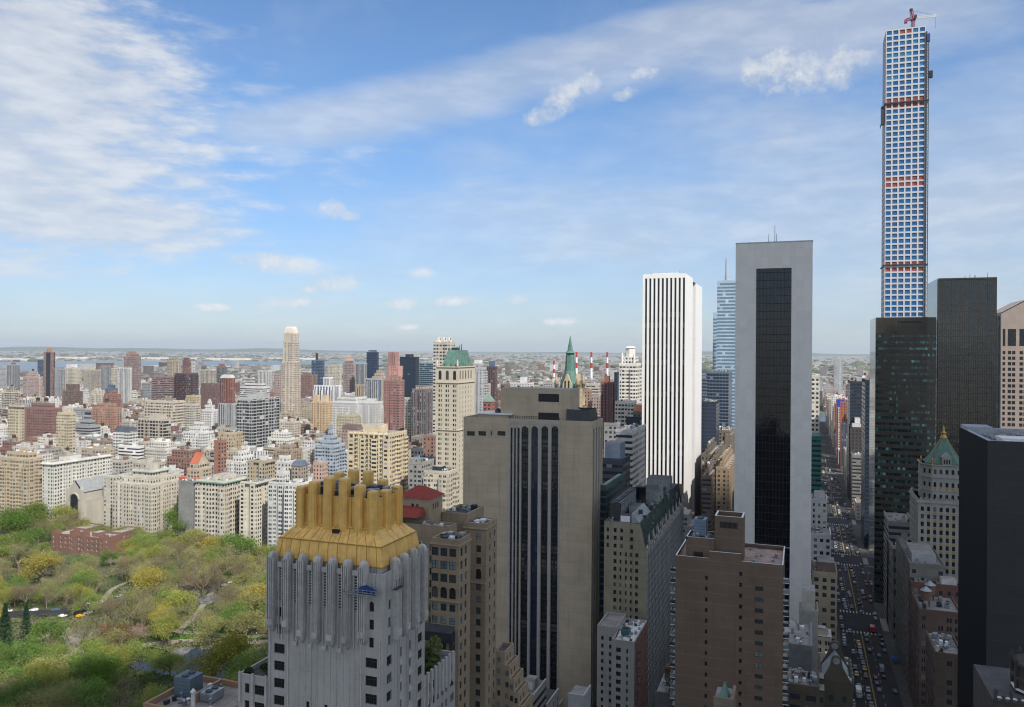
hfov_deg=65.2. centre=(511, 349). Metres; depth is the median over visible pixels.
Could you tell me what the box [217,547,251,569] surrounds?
tree
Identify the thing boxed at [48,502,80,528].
tree
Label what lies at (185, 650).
rock
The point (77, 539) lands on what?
red brick hall
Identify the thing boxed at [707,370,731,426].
grey blue slab
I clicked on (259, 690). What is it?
window
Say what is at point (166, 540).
tree
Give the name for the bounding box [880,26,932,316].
slender grid tower
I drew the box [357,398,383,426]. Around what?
apartment building
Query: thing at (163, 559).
tree
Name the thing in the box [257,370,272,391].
white skyline slab
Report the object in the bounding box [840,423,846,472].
canyon house
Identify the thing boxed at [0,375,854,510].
distant city blocks
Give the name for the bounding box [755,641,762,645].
window
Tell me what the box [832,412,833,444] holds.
apartment building
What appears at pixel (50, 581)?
tree
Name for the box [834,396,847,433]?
apartment tower
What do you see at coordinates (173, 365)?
tan tower
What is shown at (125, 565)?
tree
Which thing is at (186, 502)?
grey blank wall house
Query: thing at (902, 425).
green banded tower
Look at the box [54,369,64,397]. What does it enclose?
grey slab
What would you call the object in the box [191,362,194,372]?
white slim slab
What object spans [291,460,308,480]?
dark mansard house
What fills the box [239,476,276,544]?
yellow sided house
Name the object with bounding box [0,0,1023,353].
sky
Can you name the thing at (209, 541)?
tree
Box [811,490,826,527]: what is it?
white corner house
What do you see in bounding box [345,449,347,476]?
apartment building
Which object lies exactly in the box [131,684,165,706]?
tree
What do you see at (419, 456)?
blue roofed low house
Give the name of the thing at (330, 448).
blue grey stepped tower
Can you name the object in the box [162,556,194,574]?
tree
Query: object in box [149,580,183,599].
tree
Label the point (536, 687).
apartment building
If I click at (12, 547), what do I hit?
tree
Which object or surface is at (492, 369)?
dark brown tower
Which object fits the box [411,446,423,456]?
white flat house
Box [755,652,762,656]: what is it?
window
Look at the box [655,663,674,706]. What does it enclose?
bottom tank roof
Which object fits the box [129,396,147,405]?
apartment building
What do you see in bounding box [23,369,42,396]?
stepped apartment house
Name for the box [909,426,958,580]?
green roofed stone tower
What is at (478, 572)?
window
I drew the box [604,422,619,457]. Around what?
grey plain block
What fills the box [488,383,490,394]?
cream slim house
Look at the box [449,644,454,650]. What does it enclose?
window
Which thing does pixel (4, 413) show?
apartment building
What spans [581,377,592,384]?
apartment tower
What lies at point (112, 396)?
red brick house
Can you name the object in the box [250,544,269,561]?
tree
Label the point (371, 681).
window
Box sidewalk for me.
[104,422,913,706]
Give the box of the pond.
[125,647,227,677]
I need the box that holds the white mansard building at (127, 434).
[113,426,137,455]
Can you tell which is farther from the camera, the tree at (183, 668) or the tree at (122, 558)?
the tree at (122, 558)
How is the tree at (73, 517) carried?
on the park ground at (68, 555)
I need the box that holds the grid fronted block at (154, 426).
[137,414,170,440]
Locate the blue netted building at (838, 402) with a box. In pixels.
[836,399,844,458]
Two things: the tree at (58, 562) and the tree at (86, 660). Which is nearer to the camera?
the tree at (86, 660)
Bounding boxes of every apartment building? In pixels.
[0,407,8,418]
[0,420,7,434]
[0,432,7,446]
[0,434,22,454]
[12,442,37,449]
[13,394,24,403]
[14,397,32,406]
[25,394,43,402]
[27,431,47,441]
[28,449,57,461]
[33,433,55,447]
[36,440,66,459]
[47,396,61,406]
[55,404,76,411]
[62,446,80,454]
[73,403,91,419]
[75,436,90,452]
[78,432,109,444]
[81,443,115,457]
[87,433,112,446]
[95,424,105,433]
[101,422,112,436]
[112,455,137,473]
[118,442,143,460]
[122,408,132,418]
[122,416,137,427]
[123,401,139,407]
[124,404,143,407]
[124,406,142,415]
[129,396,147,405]
[129,412,141,420]
[133,456,166,468]
[138,437,152,456]
[145,438,176,459]
[167,441,200,475]
[171,423,180,432]
[171,430,182,440]
[173,436,185,448]
[206,437,216,450]
[207,450,213,462]
[209,425,217,437]
[209,461,226,474]
[217,424,236,431]
[246,445,271,458]
[263,440,279,456]
[267,428,294,446]
[279,415,300,436]
[294,416,307,420]
[294,442,309,472]
[295,434,308,445]
[297,418,307,434]
[299,434,315,461]
[302,427,325,437]
[310,462,312,473]
[314,437,337,461]
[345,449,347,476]
[357,398,383,426]
[408,441,417,449]
[408,442,422,460]
[412,434,429,444]
[523,675,546,706]
[683,509,693,541]
[784,620,837,673]
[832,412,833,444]
[843,446,846,478]
[844,447,846,480]
[845,453,845,485]
[846,436,846,489]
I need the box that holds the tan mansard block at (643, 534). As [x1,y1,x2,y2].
[604,474,683,706]
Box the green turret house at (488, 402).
[483,395,494,410]
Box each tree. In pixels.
[0,505,45,534]
[0,533,15,556]
[0,543,14,558]
[0,555,10,580]
[0,560,20,576]
[0,574,15,598]
[0,584,26,606]
[0,603,16,656]
[0,639,19,658]
[0,644,14,662]
[0,659,28,673]
[0,663,34,690]
[0,669,25,705]
[0,675,48,706]
[0,689,13,704]
[0,702,22,706]
[2,531,26,550]
[2,580,42,604]
[3,575,30,595]
[5,541,40,570]
[7,542,20,555]
[7,633,55,667]
[8,551,32,564]
[11,550,64,581]
[14,500,59,524]
[16,525,49,546]
[16,653,72,688]
[16,678,73,706]
[17,602,31,642]
[19,614,74,654]
[19,696,62,706]
[23,653,77,682]
[24,517,52,543]
[28,541,53,555]
[29,517,50,534]
[29,644,78,681]
[31,580,59,602]
[34,549,62,569]
[36,632,65,646]
[36,676,84,704]
[38,573,62,587]
[38,582,64,608]
[38,641,74,656]
[43,550,66,573]
[46,675,81,699]
[47,522,67,534]
[47,569,77,594]
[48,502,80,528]
[49,689,84,706]
[50,514,77,529]
[51,562,77,586]
[52,582,83,602]
[52,674,121,706]
[58,583,78,606]
[58,594,83,616]
[60,510,89,528]
[61,517,90,529]
[62,631,83,668]
[63,574,99,595]
[63,613,108,641]
[65,645,110,678]
[65,648,118,683]
[66,562,98,576]
[67,580,94,601]
[67,591,104,613]
[67,636,112,657]
[69,553,97,566]
[70,548,98,568]
[71,567,103,586]
[74,629,102,644]
[76,555,101,568]
[77,575,112,595]
[79,654,120,691]
[86,643,120,654]
[89,520,113,531]
[89,590,118,615]
[91,592,123,625]
[91,625,130,647]
[95,610,133,639]
[95,620,139,644]
[96,684,121,706]
[98,548,120,566]
[99,644,138,668]
[100,680,140,706]
[105,673,140,703]
[107,525,128,530]
[107,694,138,706]
[108,553,131,580]
[108,652,130,681]
[112,555,143,582]
[112,582,158,627]
[113,535,140,552]
[116,588,144,620]
[118,634,167,670]
[122,544,146,560]
[122,696,149,706]
[123,558,150,586]
[125,551,148,574]
[126,546,146,564]
[126,563,167,601]
[126,587,150,600]
[127,598,157,631]
[128,531,160,546]
[129,524,151,539]
[129,623,148,641]
[130,542,170,567]
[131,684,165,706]
[132,528,149,536]
[132,583,159,603]
[132,596,166,622]
[138,537,169,558]
[139,682,165,700]
[142,685,171,702]
[143,551,175,581]
[145,601,176,623]
[146,611,185,642]
[148,652,187,675]
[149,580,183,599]
[149,587,177,605]
[150,527,179,549]
[150,529,163,538]
[152,549,175,567]
[153,601,190,628]
[154,544,176,563]
[156,565,176,581]
[158,503,192,532]
[158,536,181,551]
[159,570,179,586]
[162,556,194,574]
[162,566,197,585]
[163,588,199,610]
[165,535,179,554]
[166,655,202,684]
[168,540,189,556]
[170,558,227,597]
[172,549,194,567]
[173,527,207,553]
[177,531,206,551]
[178,608,205,634]
[182,542,207,566]
[185,553,218,575]
[189,561,227,591]
[191,532,213,550]
[191,612,229,648]
[192,535,222,552]
[193,605,213,625]
[193,629,256,677]
[201,545,223,568]
[203,542,227,558]
[207,570,228,590]
[208,574,226,593]
[208,584,243,607]
[209,551,236,575]
[210,599,257,632]
[211,535,226,554]
[211,597,238,615]
[216,531,261,562]
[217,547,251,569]
[218,651,266,677]
[219,542,245,569]
[219,655,256,680]
[222,569,254,595]
[222,608,264,639]
[223,668,244,680]
[224,560,256,582]
[229,561,263,578]
[229,589,265,613]
[234,552,255,568]
[234,580,255,599]
[235,580,265,610]
[245,644,267,661]
[246,574,265,589]
[248,542,266,563]
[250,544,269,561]
[252,562,265,580]
[253,555,267,570]
[254,601,265,613]
[257,543,276,559]
[257,620,267,635]
[259,610,266,632]
[426,635,442,654]
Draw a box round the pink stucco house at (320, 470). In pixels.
[313,461,327,480]
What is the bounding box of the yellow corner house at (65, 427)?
[56,409,75,452]
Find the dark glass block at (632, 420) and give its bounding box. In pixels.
[626,416,641,425]
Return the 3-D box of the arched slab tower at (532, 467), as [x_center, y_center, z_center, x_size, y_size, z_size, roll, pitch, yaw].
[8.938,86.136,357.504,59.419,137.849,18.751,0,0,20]
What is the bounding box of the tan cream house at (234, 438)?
[217,430,243,450]
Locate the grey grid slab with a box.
[237,393,279,446]
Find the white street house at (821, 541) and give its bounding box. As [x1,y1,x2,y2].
[811,525,830,561]
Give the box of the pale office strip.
[586,382,600,394]
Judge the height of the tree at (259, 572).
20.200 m
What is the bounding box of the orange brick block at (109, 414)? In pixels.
[91,398,121,432]
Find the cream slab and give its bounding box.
[83,367,100,393]
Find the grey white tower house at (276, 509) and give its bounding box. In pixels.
[267,467,290,547]
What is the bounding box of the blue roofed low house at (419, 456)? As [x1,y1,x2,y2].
[408,454,435,489]
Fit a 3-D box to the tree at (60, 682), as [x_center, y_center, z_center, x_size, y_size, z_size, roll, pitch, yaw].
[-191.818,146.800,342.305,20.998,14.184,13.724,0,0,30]
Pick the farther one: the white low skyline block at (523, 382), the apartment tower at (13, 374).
the apartment tower at (13, 374)
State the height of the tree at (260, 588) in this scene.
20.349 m
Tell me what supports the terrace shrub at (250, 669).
on the gold crowned tower at (330, 644)
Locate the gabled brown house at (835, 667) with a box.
[818,640,853,706]
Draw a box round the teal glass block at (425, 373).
[419,362,432,384]
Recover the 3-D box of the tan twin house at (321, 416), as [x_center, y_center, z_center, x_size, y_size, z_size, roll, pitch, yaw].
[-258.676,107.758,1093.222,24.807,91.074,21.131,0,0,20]
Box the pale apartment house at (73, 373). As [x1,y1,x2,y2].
[65,364,81,389]
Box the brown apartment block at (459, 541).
[403,485,532,706]
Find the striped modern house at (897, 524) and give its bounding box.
[883,511,909,619]
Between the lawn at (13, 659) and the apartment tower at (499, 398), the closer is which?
the lawn at (13, 659)
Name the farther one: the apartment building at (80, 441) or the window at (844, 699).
the apartment building at (80, 441)
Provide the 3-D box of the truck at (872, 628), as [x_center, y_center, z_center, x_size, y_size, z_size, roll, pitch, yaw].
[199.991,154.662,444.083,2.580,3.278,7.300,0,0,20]
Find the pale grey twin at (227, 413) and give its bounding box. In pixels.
[218,403,236,426]
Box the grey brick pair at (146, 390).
[142,382,150,399]
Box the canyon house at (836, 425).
[835,399,836,453]
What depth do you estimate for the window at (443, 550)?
213.21 m
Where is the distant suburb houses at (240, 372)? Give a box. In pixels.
[0,351,869,411]
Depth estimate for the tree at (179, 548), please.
575.58 m
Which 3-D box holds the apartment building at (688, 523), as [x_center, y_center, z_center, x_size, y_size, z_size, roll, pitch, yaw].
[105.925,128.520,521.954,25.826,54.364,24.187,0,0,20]
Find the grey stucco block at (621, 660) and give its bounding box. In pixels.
[597,612,647,706]
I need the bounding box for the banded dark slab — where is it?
[701,370,708,400]
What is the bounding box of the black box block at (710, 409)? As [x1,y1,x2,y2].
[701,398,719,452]
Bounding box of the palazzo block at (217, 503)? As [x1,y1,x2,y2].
[194,472,246,537]
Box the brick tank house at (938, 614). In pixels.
[912,581,957,706]
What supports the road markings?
on the road
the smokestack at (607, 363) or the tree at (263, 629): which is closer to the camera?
the tree at (263, 629)
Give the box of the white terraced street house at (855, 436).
[849,417,860,502]
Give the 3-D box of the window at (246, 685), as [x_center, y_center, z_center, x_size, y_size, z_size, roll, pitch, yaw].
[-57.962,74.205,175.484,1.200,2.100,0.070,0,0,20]
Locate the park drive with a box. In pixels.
[0,578,259,617]
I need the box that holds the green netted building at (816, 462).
[811,431,820,493]
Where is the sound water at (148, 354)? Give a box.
[0,354,323,355]
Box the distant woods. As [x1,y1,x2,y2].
[0,351,869,386]
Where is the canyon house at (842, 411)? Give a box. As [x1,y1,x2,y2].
[840,401,845,461]
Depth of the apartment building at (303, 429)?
1116.60 m
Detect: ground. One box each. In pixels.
[0,350,869,421]
[0,530,267,706]
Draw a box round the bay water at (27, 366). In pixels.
[0,361,399,371]
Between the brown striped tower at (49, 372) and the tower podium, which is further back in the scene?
the brown striped tower at (49, 372)
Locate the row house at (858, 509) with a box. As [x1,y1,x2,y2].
[855,499,860,519]
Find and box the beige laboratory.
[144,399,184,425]
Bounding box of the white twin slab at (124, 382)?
[117,367,131,407]
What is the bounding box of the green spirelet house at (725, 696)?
[713,681,735,706]
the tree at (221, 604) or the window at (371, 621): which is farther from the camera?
the tree at (221, 604)
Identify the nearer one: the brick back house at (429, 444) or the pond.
the pond
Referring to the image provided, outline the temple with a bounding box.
[66,475,103,525]
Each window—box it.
[245,683,248,692]
[255,685,263,695]
[255,702,263,706]
[274,695,283,704]
[275,643,284,653]
[275,660,283,670]
[275,678,283,687]
[366,657,376,668]
[366,676,376,686]
[366,694,376,704]
[370,602,373,611]
[370,620,373,629]
[370,638,373,647]
[387,655,390,665]
[387,672,390,683]
[387,690,390,700]
[432,547,437,554]
[432,560,437,567]
[432,573,437,580]
[432,586,437,596]
[432,602,437,609]
[432,615,437,622]
[441,548,446,555]
[441,561,446,568]
[441,574,446,581]
[441,587,446,597]
[441,603,445,610]
[441,616,445,623]
[449,549,455,556]
[449,562,455,569]
[449,575,455,582]
[449,588,455,598]
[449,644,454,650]
[450,605,454,611]
[450,618,454,624]
[467,431,474,435]
[476,557,480,563]
[476,569,480,578]
[476,584,480,590]
[476,596,480,601]
[476,607,480,613]
[479,431,485,435]
[498,431,504,435]
[754,685,762,689]
[754,696,762,700]
[755,586,762,590]
[755,597,762,601]
[755,608,762,612]
[755,619,762,623]
[755,630,762,634]
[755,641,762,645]
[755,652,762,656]
[755,663,762,667]
[755,674,762,678]
[829,694,846,702]
[1003,329,1004,345]
[1008,329,1015,345]
[1019,329,1023,345]
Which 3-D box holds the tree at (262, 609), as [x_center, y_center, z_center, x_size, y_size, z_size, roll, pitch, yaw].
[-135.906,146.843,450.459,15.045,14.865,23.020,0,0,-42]
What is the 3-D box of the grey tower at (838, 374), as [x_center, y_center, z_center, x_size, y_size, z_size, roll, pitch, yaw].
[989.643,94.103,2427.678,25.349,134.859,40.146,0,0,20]
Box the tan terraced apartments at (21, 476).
[0,447,42,512]
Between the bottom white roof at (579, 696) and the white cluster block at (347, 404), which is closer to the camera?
the bottom white roof at (579, 696)
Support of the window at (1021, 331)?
in the pink granite tower at (1010, 374)
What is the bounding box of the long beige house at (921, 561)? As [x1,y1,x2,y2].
[895,535,945,689]
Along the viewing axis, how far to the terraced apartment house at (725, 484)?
573.93 m
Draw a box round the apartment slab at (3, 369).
[0,365,6,387]
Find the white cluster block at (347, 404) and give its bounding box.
[332,395,366,434]
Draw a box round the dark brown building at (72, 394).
[62,384,82,405]
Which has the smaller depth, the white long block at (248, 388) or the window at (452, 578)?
the window at (452, 578)
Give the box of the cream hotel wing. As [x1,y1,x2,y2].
[423,465,459,510]
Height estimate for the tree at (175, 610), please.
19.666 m
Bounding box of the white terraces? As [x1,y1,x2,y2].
[227,444,255,474]
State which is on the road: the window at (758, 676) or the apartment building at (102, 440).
the apartment building at (102, 440)
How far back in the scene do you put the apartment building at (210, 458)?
814.50 m
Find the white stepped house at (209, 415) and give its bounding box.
[201,399,217,428]
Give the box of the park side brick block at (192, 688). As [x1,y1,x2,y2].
[143,670,237,706]
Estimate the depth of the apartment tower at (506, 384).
1684.91 m
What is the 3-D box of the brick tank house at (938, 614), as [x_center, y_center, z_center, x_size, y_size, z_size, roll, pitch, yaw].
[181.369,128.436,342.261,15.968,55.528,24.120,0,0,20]
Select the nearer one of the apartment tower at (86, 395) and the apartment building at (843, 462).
the apartment building at (843, 462)
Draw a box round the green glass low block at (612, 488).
[600,472,624,620]
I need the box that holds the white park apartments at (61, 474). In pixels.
[40,453,112,520]
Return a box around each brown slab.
[174,368,198,399]
[301,373,317,397]
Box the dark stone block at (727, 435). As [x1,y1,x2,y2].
[719,426,734,453]
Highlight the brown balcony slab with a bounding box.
[670,510,788,706]
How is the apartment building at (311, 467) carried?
on the road
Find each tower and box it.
[1,384,19,407]
[7,363,19,387]
[20,378,22,388]
[37,359,43,376]
[43,348,54,396]
[80,388,88,402]
[89,388,104,405]
[101,366,110,389]
[105,384,117,393]
[111,366,117,387]
[124,351,140,391]
[132,389,139,399]
[162,394,175,399]
[167,358,180,375]
[176,452,212,535]
[182,358,190,372]
[216,364,226,382]
[220,375,234,403]
[235,382,239,393]
[238,469,454,706]
[242,375,254,385]
[274,373,280,402]
[275,455,295,479]
[281,327,300,411]
[301,396,312,402]
[301,398,307,410]
[302,400,312,421]
[315,424,345,476]
[327,364,341,384]
[343,358,355,392]
[348,423,407,492]
[355,363,366,390]
[355,384,363,396]
[366,350,378,377]
[383,352,403,430]
[400,354,418,406]
[433,337,454,433]
[435,344,475,503]
[463,387,602,706]
[486,361,497,408]
[497,385,503,409]
[500,381,509,389]
[543,376,558,385]
[543,380,553,387]
[554,336,585,406]
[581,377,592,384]
[598,374,613,382]
[600,376,614,449]
[614,372,618,400]
[619,346,641,404]
[642,270,701,515]
[717,260,735,430]
[734,233,812,621]
[799,583,817,671]
[812,373,819,432]
[829,392,837,434]
[830,394,843,437]
[831,394,844,439]
[833,358,842,393]
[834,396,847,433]
[844,377,852,395]
[845,384,847,397]
[847,377,861,496]
[858,373,869,378]
[861,377,869,547]
[868,317,935,602]
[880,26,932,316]
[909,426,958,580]
[928,273,996,456]
[957,424,1023,706]
[996,300,1023,428]
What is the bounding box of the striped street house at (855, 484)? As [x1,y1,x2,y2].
[850,452,860,508]
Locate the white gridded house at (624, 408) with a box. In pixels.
[615,399,640,428]
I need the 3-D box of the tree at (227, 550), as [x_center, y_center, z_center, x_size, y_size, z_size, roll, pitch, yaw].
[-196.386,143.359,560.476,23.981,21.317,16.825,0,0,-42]
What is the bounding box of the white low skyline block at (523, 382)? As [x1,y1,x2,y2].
[510,377,533,386]
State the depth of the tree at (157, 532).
607.05 m
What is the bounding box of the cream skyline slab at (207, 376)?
[199,369,215,384]
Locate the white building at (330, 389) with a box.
[313,377,342,400]
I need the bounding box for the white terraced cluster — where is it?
[182,421,214,447]
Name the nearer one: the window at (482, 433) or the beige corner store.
the window at (482, 433)
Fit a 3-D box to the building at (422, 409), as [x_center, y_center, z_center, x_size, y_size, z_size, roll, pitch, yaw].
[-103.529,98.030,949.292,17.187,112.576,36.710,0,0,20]
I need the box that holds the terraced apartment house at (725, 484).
[716,445,733,511]
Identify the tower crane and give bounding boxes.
[904,8,936,27]
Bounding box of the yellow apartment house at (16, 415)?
[7,404,25,441]
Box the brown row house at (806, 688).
[787,666,824,706]
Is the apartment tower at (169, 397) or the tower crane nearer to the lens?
the tower crane
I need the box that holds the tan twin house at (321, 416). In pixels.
[311,395,332,434]
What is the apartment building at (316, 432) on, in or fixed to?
on the road
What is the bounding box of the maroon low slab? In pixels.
[200,382,219,408]
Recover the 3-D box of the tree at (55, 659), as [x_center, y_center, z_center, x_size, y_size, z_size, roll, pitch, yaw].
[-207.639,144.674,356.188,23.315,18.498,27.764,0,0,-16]
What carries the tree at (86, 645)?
on the park ground at (68, 555)
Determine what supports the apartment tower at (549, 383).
on the road
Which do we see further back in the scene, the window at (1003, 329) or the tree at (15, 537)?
the tree at (15, 537)
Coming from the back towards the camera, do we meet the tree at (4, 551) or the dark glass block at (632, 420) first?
the dark glass block at (632, 420)
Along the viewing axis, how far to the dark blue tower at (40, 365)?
2235.23 m
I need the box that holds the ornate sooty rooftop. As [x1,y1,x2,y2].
[973,645,1023,706]
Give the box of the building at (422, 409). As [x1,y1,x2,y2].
[411,384,432,440]
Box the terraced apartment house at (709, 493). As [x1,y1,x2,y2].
[702,459,715,531]
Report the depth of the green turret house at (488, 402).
689.58 m
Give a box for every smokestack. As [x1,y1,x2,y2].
[553,360,554,376]
[575,352,577,373]
[590,352,592,378]
[606,352,608,375]
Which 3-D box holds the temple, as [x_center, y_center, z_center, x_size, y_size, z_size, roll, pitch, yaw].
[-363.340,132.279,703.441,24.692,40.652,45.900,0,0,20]
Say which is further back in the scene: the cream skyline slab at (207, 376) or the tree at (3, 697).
the cream skyline slab at (207, 376)
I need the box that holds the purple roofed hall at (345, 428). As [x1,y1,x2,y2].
[341,424,362,448]
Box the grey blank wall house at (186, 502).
[178,478,195,538]
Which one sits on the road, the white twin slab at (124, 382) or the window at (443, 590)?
the white twin slab at (124, 382)
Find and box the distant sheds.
[0,357,432,360]
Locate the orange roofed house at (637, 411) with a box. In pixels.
[633,405,641,416]
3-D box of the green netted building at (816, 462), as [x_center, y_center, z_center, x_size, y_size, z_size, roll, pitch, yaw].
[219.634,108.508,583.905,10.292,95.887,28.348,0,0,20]
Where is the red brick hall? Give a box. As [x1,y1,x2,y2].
[51,523,139,556]
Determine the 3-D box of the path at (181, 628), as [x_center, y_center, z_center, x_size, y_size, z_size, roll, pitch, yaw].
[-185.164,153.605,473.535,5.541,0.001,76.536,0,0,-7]
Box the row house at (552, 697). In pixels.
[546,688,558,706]
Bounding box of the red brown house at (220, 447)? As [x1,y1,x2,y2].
[214,439,226,473]
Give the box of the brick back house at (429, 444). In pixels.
[423,433,435,456]
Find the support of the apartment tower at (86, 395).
on the road
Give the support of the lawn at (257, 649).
on the park ground at (68, 555)
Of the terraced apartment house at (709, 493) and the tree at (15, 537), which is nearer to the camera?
the terraced apartment house at (709, 493)
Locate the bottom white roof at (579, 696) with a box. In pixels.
[568,685,590,706]
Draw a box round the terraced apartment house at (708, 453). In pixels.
[701,437,717,515]
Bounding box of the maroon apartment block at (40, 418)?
[24,397,62,441]
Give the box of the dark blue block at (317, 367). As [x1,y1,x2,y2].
[311,360,324,384]
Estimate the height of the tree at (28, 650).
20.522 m
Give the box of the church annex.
[103,471,131,526]
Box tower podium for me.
[280,411,301,417]
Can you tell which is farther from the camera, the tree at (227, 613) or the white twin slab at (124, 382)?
the white twin slab at (124, 382)
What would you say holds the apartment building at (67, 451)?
on the road
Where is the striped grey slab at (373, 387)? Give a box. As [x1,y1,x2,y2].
[365,378,381,400]
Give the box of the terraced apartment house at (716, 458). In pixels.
[711,441,725,468]
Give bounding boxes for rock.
[172,647,190,654]
[187,593,202,602]
[198,595,218,603]
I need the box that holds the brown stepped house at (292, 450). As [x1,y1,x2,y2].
[273,443,302,459]
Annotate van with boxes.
[879,663,884,671]
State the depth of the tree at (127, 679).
346.58 m
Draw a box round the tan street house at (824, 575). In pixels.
[811,556,836,640]
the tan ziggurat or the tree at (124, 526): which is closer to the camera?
the tree at (124, 526)
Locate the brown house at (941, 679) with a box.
[925,630,957,706]
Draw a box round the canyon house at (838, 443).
[837,407,839,447]
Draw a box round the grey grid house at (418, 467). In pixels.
[409,457,433,489]
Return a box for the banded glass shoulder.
[713,312,716,370]
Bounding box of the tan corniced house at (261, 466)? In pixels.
[246,455,276,480]
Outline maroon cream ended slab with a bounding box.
[151,375,173,399]
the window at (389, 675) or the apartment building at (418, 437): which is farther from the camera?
the apartment building at (418, 437)
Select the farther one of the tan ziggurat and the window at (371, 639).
the tan ziggurat
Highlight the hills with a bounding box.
[0,347,869,355]
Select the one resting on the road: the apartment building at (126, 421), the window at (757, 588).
the apartment building at (126, 421)
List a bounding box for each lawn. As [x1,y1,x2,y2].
[0,640,20,661]
[151,622,261,639]
[231,648,263,661]
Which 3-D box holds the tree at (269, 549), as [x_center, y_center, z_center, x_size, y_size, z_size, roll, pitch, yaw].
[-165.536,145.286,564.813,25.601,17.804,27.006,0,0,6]
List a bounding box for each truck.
[855,685,861,697]
[869,624,874,631]
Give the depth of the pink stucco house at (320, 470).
665.78 m
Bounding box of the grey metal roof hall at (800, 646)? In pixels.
[789,621,811,670]
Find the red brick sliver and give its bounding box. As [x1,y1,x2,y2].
[584,389,591,407]
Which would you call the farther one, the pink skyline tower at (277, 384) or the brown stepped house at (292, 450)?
the pink skyline tower at (277, 384)
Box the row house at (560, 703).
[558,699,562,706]
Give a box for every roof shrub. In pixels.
[425,647,431,656]
[425,662,433,671]
[428,657,439,665]
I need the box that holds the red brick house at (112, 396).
[103,390,121,409]
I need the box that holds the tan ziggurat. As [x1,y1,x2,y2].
[372,370,385,399]
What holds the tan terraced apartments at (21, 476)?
on the sidewalk
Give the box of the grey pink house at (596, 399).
[592,393,600,417]
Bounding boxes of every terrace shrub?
[244,666,253,673]
[260,663,267,670]
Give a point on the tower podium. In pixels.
(290, 413)
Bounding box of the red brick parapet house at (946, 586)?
[909,576,957,697]
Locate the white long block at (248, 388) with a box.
[240,382,269,397]
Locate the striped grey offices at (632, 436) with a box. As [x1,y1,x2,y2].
[615,423,644,486]
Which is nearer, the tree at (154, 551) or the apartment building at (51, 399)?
the tree at (154, 551)
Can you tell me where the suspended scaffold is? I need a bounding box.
[342,568,403,596]
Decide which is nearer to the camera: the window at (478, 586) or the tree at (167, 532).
the window at (478, 586)
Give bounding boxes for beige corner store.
[887,537,895,637]
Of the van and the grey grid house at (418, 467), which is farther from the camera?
the grey grid house at (418, 467)
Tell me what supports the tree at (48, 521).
on the park ground at (68, 555)
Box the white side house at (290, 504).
[284,478,311,532]
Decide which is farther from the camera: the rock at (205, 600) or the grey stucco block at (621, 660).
the rock at (205, 600)
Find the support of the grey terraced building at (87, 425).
on the road
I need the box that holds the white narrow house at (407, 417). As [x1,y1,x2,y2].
[404,397,410,440]
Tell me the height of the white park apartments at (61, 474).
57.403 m
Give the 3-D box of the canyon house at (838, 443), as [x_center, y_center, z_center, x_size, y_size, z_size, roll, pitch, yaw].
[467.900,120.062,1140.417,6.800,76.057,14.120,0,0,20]
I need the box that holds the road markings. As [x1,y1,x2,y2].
[822,459,888,706]
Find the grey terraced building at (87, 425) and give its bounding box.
[75,412,100,434]
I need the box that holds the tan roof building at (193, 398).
[185,394,200,421]
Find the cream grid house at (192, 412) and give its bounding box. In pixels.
[185,402,199,430]
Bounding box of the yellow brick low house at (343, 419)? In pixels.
[336,412,360,437]
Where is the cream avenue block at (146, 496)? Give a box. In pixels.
[112,458,178,535]
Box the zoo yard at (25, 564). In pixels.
[4,561,71,567]
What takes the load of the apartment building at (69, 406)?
on the road
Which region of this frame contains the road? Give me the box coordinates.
[3,422,902,706]
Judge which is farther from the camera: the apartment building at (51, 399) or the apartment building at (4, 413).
the apartment building at (51, 399)
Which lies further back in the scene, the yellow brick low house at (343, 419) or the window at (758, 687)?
the yellow brick low house at (343, 419)
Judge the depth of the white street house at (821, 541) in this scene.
446.36 m
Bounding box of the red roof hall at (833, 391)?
[824,388,837,404]
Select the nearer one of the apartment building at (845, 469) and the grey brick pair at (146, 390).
the apartment building at (845, 469)
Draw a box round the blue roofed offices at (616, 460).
[602,440,629,490]
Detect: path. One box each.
[103,578,134,598]
[143,638,267,645]
[170,629,267,637]
[175,590,215,631]
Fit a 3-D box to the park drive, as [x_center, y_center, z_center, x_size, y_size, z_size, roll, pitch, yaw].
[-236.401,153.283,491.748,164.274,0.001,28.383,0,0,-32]

